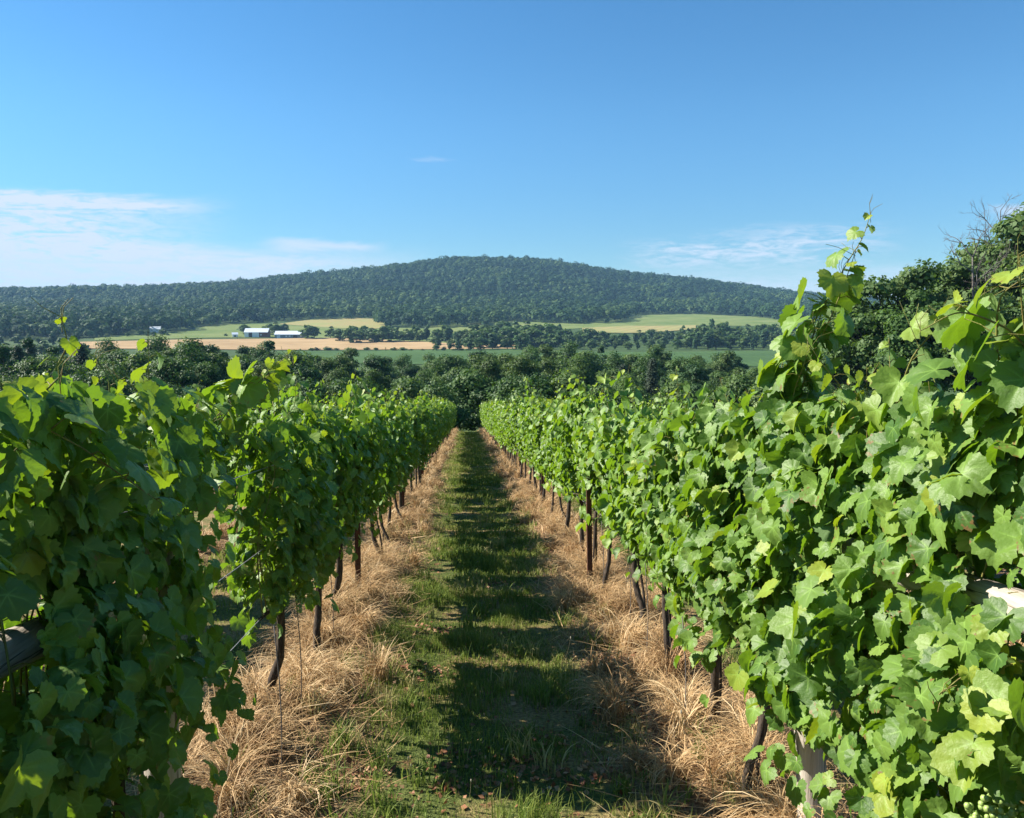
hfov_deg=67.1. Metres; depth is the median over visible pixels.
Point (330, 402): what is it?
grape vine
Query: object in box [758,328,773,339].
broadleaf tree
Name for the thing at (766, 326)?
broadleaf tree
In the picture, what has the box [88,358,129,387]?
broadleaf tree
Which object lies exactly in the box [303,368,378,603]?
grape vine
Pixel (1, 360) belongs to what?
broadleaf tree
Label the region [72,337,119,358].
broadleaf tree
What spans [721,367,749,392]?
broadleaf tree
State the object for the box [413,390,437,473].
grape vine
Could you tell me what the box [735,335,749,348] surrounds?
broadleaf tree
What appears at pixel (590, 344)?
broadleaf tree
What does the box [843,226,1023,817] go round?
grape vine
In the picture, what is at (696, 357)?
broadleaf tree
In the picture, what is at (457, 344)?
broadleaf tree
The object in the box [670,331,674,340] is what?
broadleaf tree
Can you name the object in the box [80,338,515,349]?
grain field
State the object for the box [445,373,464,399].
broadleaf tree
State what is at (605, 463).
grape vine
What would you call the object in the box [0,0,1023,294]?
sky
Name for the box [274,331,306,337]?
barn
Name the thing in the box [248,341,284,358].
broadleaf tree
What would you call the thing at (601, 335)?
broadleaf tree
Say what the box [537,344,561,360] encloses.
broadleaf tree
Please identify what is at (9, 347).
broadleaf tree
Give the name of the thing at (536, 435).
grape vine
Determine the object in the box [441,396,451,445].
grape vine
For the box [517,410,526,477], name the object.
grape vine
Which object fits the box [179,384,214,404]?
shrub
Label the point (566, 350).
broadleaf tree
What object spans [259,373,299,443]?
grape vine
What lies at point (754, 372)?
broadleaf tree
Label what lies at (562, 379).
shrub
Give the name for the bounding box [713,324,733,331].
broadleaf tree
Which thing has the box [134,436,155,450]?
grape vine
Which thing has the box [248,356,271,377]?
broadleaf tree
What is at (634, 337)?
broadleaf tree
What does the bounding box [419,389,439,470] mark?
grape vine
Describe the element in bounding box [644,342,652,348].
broadleaf tree
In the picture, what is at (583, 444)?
grape vine
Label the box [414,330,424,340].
broadleaf tree
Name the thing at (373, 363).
broadleaf tree
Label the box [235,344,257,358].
broadleaf tree
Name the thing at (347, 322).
stubble field
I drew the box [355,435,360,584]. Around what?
trellis post
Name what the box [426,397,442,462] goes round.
grape vine
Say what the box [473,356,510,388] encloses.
broadleaf tree
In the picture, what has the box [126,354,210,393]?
broadleaf tree
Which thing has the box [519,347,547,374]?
broadleaf tree
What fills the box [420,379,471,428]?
shrub
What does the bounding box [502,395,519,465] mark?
grape vine
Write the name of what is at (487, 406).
grape vine
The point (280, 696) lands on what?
stake
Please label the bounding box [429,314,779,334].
hay field
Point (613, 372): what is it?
broadleaf tree
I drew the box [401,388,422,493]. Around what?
grape vine
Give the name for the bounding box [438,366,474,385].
broadleaf tree
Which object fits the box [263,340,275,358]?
broadleaf tree
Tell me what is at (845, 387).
shrub
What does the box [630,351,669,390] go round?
broadleaf tree
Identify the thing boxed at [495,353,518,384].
broadleaf tree
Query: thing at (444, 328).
broadleaf tree
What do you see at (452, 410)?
grape vine
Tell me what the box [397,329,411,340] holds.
broadleaf tree
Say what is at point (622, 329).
stubble field
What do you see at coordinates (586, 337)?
broadleaf tree
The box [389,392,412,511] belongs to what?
grape vine
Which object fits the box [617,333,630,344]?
broadleaf tree
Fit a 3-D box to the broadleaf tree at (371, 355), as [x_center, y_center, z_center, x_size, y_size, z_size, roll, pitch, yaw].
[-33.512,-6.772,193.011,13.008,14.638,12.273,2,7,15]
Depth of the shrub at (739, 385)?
81.07 m
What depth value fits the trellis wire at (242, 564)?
3.75 m
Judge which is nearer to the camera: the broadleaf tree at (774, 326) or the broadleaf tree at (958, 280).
the broadleaf tree at (958, 280)
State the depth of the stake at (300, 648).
4.64 m
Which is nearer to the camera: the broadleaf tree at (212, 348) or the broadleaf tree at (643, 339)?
the broadleaf tree at (212, 348)
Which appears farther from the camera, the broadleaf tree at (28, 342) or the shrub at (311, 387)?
the broadleaf tree at (28, 342)
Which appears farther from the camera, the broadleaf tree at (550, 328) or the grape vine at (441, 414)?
the broadleaf tree at (550, 328)
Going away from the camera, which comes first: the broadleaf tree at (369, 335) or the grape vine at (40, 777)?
the grape vine at (40, 777)
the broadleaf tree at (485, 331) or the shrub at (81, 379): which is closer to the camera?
the shrub at (81, 379)
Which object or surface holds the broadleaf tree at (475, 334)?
on the terrain at (560, 718)
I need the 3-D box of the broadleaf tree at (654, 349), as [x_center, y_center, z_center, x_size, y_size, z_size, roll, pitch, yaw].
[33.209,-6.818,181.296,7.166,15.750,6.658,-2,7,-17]
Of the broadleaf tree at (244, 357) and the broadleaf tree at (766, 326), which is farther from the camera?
the broadleaf tree at (766, 326)
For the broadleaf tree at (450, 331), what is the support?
on the pasture field at (216, 331)
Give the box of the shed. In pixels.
[232,332,237,336]
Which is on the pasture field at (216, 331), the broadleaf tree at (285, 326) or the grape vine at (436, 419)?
the broadleaf tree at (285, 326)
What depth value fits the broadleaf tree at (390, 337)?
849.44 m
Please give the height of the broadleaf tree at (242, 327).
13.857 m
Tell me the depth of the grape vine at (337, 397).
21.60 m
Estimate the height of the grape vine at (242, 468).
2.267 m
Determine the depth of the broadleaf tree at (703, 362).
194.87 m
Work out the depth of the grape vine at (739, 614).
3.25 m
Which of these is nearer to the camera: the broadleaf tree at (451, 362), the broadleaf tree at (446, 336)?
the broadleaf tree at (451, 362)
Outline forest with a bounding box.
[0,254,900,337]
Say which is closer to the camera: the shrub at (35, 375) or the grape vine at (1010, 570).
the grape vine at (1010, 570)
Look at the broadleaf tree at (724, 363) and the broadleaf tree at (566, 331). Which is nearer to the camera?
the broadleaf tree at (724, 363)
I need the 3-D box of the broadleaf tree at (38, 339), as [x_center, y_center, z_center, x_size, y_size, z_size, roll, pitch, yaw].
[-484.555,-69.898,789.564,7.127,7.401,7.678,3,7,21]
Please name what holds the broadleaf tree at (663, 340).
on the terrain at (560, 718)
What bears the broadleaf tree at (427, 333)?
on the pasture field at (216, 331)
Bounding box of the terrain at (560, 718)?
[2,264,1022,817]
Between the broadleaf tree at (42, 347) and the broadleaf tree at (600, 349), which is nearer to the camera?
the broadleaf tree at (600, 349)
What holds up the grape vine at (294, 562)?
on the terrain at (560, 718)
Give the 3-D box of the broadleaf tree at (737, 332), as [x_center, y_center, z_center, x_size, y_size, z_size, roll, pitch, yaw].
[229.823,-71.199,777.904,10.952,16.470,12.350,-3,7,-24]
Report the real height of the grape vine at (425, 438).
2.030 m
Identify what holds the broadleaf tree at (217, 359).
on the terrain at (560, 718)
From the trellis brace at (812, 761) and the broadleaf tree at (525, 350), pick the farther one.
the broadleaf tree at (525, 350)
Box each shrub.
[0,373,16,390]
[17,370,53,381]
[70,370,99,387]
[83,365,132,397]
[167,381,186,398]
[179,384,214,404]
[259,383,302,414]
[297,377,331,403]
[323,375,352,407]
[342,374,397,408]
[386,375,427,404]
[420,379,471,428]
[444,367,494,430]
[486,372,528,403]
[508,372,558,403]
[548,369,610,404]
[588,381,621,407]
[616,384,664,409]
[646,378,697,413]
[701,383,715,397]
[708,371,756,407]
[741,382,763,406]
[803,386,824,409]
[835,383,865,400]
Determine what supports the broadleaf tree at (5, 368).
on the terrain at (560, 718)
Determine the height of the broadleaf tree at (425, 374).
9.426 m
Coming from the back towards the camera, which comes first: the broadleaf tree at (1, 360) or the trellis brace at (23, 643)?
the broadleaf tree at (1, 360)
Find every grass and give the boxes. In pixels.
[3,427,1023,817]
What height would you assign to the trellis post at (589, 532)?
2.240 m
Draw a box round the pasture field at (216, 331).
[95,324,460,342]
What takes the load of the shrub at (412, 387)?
on the terrain at (560, 718)
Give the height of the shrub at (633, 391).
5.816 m
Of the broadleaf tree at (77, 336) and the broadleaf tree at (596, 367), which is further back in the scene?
the broadleaf tree at (77, 336)
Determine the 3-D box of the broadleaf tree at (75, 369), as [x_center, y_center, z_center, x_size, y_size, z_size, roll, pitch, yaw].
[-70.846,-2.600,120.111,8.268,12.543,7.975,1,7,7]
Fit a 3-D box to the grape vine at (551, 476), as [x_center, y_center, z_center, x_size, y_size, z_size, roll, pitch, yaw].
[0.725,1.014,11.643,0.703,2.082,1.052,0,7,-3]
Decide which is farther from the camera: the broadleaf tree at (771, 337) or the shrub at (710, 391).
the broadleaf tree at (771, 337)
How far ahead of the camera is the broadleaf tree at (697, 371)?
123.20 m
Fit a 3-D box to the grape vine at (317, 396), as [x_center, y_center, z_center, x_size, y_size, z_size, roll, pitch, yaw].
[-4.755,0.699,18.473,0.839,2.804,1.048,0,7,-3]
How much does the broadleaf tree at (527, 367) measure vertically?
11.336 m
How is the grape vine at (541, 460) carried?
on the terrain at (560, 718)
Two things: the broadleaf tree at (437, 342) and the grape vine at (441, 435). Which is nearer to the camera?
the grape vine at (441, 435)
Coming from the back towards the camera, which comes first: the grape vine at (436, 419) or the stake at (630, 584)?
the grape vine at (436, 419)
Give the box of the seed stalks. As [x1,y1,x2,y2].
[360,534,688,801]
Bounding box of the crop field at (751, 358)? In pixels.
[277,349,786,365]
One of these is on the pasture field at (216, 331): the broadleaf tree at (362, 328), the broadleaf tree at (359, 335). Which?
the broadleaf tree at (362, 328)
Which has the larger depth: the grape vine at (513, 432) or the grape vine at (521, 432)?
the grape vine at (513, 432)
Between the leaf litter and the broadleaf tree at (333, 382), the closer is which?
the leaf litter
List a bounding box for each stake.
[273,626,281,779]
[295,590,301,699]
[330,576,333,639]
[601,521,603,587]
[628,546,630,614]
[645,563,647,651]
[682,616,686,732]
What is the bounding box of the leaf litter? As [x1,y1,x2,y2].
[257,527,737,817]
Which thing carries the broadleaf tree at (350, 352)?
on the terrain at (560, 718)
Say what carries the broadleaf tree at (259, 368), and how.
on the terrain at (560, 718)
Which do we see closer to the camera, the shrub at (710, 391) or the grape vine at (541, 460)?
the grape vine at (541, 460)
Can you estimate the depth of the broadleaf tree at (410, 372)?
190.60 m
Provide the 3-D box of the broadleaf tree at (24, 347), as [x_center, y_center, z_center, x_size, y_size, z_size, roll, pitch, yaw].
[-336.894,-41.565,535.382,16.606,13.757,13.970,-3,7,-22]
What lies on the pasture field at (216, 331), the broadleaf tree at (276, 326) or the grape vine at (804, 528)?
the broadleaf tree at (276, 326)
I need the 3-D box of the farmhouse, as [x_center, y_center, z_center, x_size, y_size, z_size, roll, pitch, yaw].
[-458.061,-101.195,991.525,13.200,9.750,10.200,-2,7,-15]
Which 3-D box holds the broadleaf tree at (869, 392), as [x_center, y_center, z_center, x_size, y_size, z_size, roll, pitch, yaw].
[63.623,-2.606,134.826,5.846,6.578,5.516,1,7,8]
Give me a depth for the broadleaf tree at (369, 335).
840.07 m
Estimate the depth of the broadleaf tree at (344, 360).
177.91 m
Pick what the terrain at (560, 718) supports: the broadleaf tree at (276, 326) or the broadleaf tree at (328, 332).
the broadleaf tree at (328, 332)
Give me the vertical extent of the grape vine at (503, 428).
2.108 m
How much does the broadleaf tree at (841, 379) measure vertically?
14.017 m
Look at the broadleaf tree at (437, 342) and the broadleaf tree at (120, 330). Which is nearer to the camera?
the broadleaf tree at (437, 342)
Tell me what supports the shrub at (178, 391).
on the terrain at (560, 718)
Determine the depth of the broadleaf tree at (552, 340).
697.21 m
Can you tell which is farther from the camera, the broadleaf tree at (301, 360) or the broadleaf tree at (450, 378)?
the broadleaf tree at (301, 360)
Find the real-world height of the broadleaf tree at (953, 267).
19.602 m
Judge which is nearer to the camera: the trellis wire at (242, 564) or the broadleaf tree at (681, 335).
the trellis wire at (242, 564)
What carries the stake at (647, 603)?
on the terrain at (560, 718)
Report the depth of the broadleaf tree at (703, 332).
759.44 m
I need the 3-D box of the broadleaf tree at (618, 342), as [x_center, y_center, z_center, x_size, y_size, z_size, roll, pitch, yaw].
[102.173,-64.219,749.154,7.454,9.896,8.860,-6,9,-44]
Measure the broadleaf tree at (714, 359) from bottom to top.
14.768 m
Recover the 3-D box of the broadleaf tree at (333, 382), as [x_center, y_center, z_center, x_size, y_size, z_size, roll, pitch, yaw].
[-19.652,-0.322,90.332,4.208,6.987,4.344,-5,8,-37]
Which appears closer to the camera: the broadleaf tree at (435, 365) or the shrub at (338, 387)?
the shrub at (338, 387)
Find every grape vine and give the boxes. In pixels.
[0,297,80,576]
[0,339,256,817]
[0,343,192,817]
[34,368,50,381]
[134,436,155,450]
[183,380,224,516]
[184,347,338,692]
[202,389,244,521]
[224,402,256,522]
[245,405,273,456]
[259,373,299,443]
[270,349,362,663]
[279,390,303,414]
[289,395,316,410]
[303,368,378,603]
[309,379,326,409]
[319,391,342,409]
[327,388,388,536]
[329,394,336,407]
[346,376,400,554]
[348,396,407,548]
[369,387,417,528]
[381,409,413,523]
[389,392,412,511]
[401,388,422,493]
[404,418,419,500]
[407,395,433,484]
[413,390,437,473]
[413,412,430,488]
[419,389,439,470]
[419,398,438,472]
[420,408,433,478]
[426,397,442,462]
[429,411,440,464]
[430,396,446,454]
[431,398,443,438]
[431,403,442,457]
[433,397,448,446]
[438,397,449,445]
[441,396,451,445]
[446,399,454,436]
[481,402,485,424]
[484,399,492,436]
[488,401,496,444]
[488,407,497,442]
[491,395,506,437]
[492,401,502,450]
[493,400,505,452]
[494,402,507,452]
[495,409,505,453]
[497,401,508,459]
[499,398,516,460]
[501,411,512,464]
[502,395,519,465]
[503,402,518,470]
[504,390,537,447]
[508,396,529,478]
[515,376,550,487]
[515,399,531,486]
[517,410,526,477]
[520,387,553,496]
[526,396,552,507]
[531,408,553,513]
[538,409,574,524]
[542,375,584,529]
[548,370,611,553]
[571,377,613,562]
[573,365,639,591]
[586,371,667,629]
[586,390,603,405]
[605,388,617,411]
[612,383,729,675]
[630,395,653,408]
[634,366,770,728]
[647,398,667,417]
[650,387,693,419]
[668,390,697,418]
[669,194,887,806]
[708,394,750,408]
[724,272,1023,817]
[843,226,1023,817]
[952,460,1023,582]
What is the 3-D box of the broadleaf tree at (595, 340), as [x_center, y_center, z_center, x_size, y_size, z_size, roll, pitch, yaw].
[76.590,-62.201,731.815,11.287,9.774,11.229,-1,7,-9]
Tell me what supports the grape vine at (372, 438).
on the terrain at (560, 718)
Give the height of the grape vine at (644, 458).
2.286 m
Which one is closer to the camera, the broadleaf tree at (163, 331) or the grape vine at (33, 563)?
the grape vine at (33, 563)
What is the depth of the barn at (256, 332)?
919.03 m
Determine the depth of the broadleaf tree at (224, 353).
142.27 m
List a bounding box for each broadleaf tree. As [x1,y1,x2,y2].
[0,341,13,364]
[0,345,19,382]
[0,356,72,381]
[5,345,14,361]
[9,334,23,343]
[10,337,36,359]
[13,340,38,352]
[34,337,41,343]
[36,340,51,354]
[36,352,88,375]
[41,354,76,368]
[45,345,69,376]
[46,330,57,344]
[57,338,67,354]
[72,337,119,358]
[73,332,80,340]
[82,350,130,376]
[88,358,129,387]
[101,352,156,382]
[104,365,132,389]
[115,327,122,334]
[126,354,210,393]
[135,333,171,356]
[140,349,166,370]
[150,340,212,379]
[158,328,166,333]
[160,336,206,361]
[178,361,230,400]
[200,342,226,362]
[203,351,231,379]
[218,351,229,369]
[227,353,261,370]
[228,361,273,401]
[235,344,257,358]
[236,324,250,333]
[240,359,276,385]
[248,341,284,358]
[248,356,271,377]
[261,323,272,329]
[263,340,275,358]
[269,321,283,333]
[271,349,324,387]
[279,323,289,330]
[291,365,327,390]
[298,325,316,337]
[307,354,332,372]
[310,326,320,337]
[316,357,350,392]
[322,368,355,391]
[324,326,334,337]
[326,354,364,382]
[329,328,344,340]
[330,378,354,385]
[334,347,361,372]
[341,327,353,342]
[347,329,366,342]
[355,356,396,385]
[358,325,368,339]
[361,353,399,379]
[363,369,394,391]
[364,328,379,341]
[369,326,393,341]
[383,357,395,386]
[384,332,396,340]
[387,378,421,401]
[390,353,422,380]
[394,327,398,338]
[395,366,418,383]
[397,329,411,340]
[409,325,420,338]
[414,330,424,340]
[415,368,444,386]
[418,352,435,372]
[419,354,472,378]
[423,324,430,340]
[425,359,451,386]
[429,329,444,340]
[429,336,439,343]
[432,344,439,349]
[435,336,441,345]
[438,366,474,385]
[439,325,453,340]
[443,330,450,342]
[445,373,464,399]
[446,329,453,340]
[447,338,454,346]
[452,330,464,342]
[455,338,461,349]
[461,337,475,349]
[462,325,474,337]
[467,350,486,363]
[467,354,485,372]
[468,330,487,346]
[473,336,489,349]
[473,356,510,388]
[477,327,502,346]
[479,324,490,329]
[479,352,502,383]
[487,333,499,348]
[493,327,501,342]
[495,320,511,327]
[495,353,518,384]
[499,326,522,341]
[499,335,515,348]
[504,355,552,385]
[512,333,529,349]
[514,344,538,360]
[517,325,530,331]
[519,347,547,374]
[523,326,548,346]
[528,335,534,345]
[530,323,544,330]
[535,335,547,346]
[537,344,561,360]
[538,357,567,378]
[542,324,565,336]
[543,333,562,348]
[554,349,609,381]
[555,339,598,365]
[558,334,575,346]
[561,353,606,387]
[562,328,573,336]
[563,370,591,389]
[571,334,584,341]
[573,328,598,342]
[574,338,582,347]
[580,334,590,345]
[585,340,595,349]
[586,338,597,347]
[591,368,640,390]
[593,331,607,344]
[596,346,607,365]
[596,351,634,376]
[600,340,608,348]
[606,352,647,377]
[607,337,617,344]
[607,374,651,398]
[613,338,620,345]
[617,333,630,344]
[623,342,632,348]
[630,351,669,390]
[632,333,639,342]
[636,330,646,339]
[638,335,648,344]
[643,347,666,375]
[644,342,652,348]
[645,329,659,338]
[645,344,674,369]
[652,331,664,340]
[653,376,673,401]
[656,337,668,343]
[658,356,712,390]
[664,330,670,343]
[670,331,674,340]
[671,338,683,349]
[673,330,686,340]
[678,363,710,392]
[680,332,700,347]
[682,338,691,348]
[691,354,703,361]
[692,332,701,348]
[693,323,705,331]
[693,326,713,346]
[695,358,709,382]
[700,329,729,349]
[700,330,714,349]
[703,370,732,389]
[704,350,740,381]
[707,352,720,365]
[713,324,727,335]
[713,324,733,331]
[719,321,729,328]
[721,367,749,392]
[722,334,738,348]
[730,357,749,374]
[732,327,743,343]
[735,330,742,343]
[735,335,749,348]
[742,324,751,330]
[745,330,759,347]
[747,367,758,378]
[749,338,757,348]
[751,324,763,334]
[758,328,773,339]
[758,329,768,344]
[759,334,769,348]
[760,324,773,334]
[767,332,777,343]
[770,323,781,331]
[773,330,782,335]
[794,303,881,391]
[822,258,953,408]
[830,383,861,393]
[864,389,880,406]
[872,288,972,392]
[886,272,982,378]
[931,236,1019,380]
[933,289,1023,392]
[958,202,1023,326]
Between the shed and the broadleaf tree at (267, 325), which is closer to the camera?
the shed
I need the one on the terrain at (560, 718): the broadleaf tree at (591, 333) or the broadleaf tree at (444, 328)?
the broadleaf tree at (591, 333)
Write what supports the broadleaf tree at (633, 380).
on the terrain at (560, 718)
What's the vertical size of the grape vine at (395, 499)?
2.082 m
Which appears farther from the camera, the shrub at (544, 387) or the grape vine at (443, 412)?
the shrub at (544, 387)
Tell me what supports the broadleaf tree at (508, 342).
on the terrain at (560, 718)
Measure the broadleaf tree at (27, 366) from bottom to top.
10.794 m
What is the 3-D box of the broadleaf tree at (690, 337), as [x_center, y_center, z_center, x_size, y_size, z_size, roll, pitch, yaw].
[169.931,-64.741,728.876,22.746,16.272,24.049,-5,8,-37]
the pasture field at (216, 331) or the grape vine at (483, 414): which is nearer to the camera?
the grape vine at (483, 414)
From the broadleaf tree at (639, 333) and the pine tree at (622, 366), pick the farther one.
the broadleaf tree at (639, 333)
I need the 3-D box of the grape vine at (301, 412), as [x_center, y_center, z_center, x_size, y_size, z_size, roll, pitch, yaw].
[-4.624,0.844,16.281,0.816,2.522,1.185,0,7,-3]
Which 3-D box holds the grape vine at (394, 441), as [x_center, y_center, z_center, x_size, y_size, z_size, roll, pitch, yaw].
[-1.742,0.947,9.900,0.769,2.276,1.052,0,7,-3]
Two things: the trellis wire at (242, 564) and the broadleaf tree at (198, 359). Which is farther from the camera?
the broadleaf tree at (198, 359)
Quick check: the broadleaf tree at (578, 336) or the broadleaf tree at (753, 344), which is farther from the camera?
the broadleaf tree at (578, 336)
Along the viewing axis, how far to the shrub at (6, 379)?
76.34 m
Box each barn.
[244,328,270,336]
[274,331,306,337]
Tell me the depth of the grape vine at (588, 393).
23.75 m
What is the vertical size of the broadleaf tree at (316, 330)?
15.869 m
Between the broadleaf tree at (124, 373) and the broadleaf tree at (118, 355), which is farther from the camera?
the broadleaf tree at (118, 355)
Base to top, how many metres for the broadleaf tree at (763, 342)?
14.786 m
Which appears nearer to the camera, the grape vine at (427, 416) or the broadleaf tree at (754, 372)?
the grape vine at (427, 416)
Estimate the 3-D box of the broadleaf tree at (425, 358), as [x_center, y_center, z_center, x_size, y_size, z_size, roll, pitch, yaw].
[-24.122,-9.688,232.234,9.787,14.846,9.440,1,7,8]
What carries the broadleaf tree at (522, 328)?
on the terrain at (560, 718)
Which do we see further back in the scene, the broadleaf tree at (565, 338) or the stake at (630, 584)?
the broadleaf tree at (565, 338)
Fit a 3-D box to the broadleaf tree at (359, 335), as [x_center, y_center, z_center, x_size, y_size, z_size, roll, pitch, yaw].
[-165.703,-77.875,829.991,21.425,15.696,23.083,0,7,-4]
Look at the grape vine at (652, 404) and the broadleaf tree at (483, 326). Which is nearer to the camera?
the grape vine at (652, 404)
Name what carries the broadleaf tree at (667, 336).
on the terrain at (560, 718)
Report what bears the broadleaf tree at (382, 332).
on the terrain at (560, 718)
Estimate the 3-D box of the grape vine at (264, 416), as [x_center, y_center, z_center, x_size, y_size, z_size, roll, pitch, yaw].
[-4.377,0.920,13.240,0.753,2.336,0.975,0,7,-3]
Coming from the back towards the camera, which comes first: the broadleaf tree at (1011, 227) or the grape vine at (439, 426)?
the broadleaf tree at (1011, 227)
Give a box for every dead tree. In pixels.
[939,223,1018,298]
[959,191,1023,272]
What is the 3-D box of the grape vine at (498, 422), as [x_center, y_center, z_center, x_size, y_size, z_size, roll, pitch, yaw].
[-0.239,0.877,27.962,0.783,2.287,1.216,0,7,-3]
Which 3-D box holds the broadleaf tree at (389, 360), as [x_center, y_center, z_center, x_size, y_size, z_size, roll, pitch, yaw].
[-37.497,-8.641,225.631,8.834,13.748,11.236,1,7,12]
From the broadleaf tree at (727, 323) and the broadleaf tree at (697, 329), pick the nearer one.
the broadleaf tree at (697, 329)
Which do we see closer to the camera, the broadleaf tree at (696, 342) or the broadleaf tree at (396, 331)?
the broadleaf tree at (696, 342)
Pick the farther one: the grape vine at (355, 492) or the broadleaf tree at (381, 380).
the broadleaf tree at (381, 380)
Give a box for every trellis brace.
[0,464,180,817]
[794,537,1023,817]
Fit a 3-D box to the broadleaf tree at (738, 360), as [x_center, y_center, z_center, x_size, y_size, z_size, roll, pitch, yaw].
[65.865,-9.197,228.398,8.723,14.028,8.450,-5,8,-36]
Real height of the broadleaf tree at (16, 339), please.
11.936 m
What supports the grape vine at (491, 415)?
on the terrain at (560, 718)
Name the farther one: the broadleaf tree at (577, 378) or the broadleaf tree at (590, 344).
the broadleaf tree at (590, 344)
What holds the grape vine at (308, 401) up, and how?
on the terrain at (560, 718)
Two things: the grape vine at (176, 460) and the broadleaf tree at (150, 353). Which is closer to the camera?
the grape vine at (176, 460)
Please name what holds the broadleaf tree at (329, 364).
on the terrain at (560, 718)
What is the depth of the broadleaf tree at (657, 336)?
821.26 m
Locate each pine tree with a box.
[10,346,28,369]
[24,345,39,358]
[70,343,92,381]
[616,364,626,375]
[640,358,660,400]
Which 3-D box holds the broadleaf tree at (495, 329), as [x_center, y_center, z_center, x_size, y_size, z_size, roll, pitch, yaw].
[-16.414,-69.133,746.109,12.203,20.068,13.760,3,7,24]
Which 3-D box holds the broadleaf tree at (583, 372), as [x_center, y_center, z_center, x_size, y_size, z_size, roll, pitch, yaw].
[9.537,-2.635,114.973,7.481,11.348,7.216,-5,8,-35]
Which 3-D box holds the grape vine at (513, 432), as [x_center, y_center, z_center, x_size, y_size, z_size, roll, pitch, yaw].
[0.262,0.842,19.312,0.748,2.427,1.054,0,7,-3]
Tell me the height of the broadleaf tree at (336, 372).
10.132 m
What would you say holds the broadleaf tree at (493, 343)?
on the terrain at (560, 718)
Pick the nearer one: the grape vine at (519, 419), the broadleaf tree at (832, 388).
the grape vine at (519, 419)
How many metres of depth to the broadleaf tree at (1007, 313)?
68.78 m
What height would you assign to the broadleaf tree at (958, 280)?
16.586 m
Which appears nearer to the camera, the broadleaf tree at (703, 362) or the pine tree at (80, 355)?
the pine tree at (80, 355)
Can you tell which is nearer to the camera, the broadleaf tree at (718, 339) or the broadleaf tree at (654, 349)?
the broadleaf tree at (654, 349)
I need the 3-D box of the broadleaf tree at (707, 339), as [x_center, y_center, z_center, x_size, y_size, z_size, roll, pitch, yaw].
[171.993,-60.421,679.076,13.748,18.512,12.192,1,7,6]
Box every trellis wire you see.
[119,457,296,514]
[142,532,285,635]
[230,618,260,650]
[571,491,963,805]
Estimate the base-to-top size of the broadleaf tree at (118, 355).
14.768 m
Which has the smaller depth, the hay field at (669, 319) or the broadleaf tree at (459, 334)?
the broadleaf tree at (459, 334)
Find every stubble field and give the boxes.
[281,318,384,327]
[582,325,695,332]
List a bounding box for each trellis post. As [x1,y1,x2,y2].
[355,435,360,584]
[401,482,404,511]
[541,410,543,497]
[585,423,592,587]
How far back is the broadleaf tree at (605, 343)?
695.06 m
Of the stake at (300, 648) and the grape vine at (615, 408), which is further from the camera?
the grape vine at (615, 408)
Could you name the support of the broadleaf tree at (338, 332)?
on the terrain at (560, 718)
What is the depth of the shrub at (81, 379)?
75.96 m
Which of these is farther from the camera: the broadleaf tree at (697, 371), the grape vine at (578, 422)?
the broadleaf tree at (697, 371)
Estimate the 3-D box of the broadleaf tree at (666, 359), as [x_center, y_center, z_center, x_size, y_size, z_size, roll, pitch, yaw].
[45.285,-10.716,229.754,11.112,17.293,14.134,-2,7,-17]
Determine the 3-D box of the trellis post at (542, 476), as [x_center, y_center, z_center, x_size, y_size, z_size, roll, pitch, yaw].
[0.573,1.179,14.281,0.050,2.350,0.040,0,7,-3]
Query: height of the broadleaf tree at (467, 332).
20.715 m
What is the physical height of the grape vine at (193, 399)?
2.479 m
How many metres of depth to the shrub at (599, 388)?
76.18 m
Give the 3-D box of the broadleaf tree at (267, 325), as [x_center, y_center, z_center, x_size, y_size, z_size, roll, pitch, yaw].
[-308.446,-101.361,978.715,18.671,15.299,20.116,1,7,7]
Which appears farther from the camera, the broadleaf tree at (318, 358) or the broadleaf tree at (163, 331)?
the broadleaf tree at (163, 331)
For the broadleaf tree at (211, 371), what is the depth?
102.26 m
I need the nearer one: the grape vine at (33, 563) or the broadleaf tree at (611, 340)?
the grape vine at (33, 563)
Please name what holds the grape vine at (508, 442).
on the terrain at (560, 718)
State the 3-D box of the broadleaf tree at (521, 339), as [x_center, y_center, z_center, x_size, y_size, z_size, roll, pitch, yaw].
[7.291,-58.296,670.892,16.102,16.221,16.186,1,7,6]
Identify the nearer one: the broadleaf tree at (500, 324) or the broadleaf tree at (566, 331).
the broadleaf tree at (566, 331)
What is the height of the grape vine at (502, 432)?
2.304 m
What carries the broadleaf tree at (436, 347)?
on the terrain at (560, 718)
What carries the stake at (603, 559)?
on the terrain at (560, 718)
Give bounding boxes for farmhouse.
[149,326,160,332]
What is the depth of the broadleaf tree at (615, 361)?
177.60 m
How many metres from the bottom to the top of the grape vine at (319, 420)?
2.528 m
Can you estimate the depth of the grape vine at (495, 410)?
31.07 m
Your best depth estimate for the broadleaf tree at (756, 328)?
834.57 m
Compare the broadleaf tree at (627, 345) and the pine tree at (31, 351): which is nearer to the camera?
the pine tree at (31, 351)
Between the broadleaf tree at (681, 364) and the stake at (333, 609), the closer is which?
the stake at (333, 609)
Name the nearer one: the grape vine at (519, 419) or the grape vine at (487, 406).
the grape vine at (519, 419)
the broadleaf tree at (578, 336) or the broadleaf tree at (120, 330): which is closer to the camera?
the broadleaf tree at (578, 336)

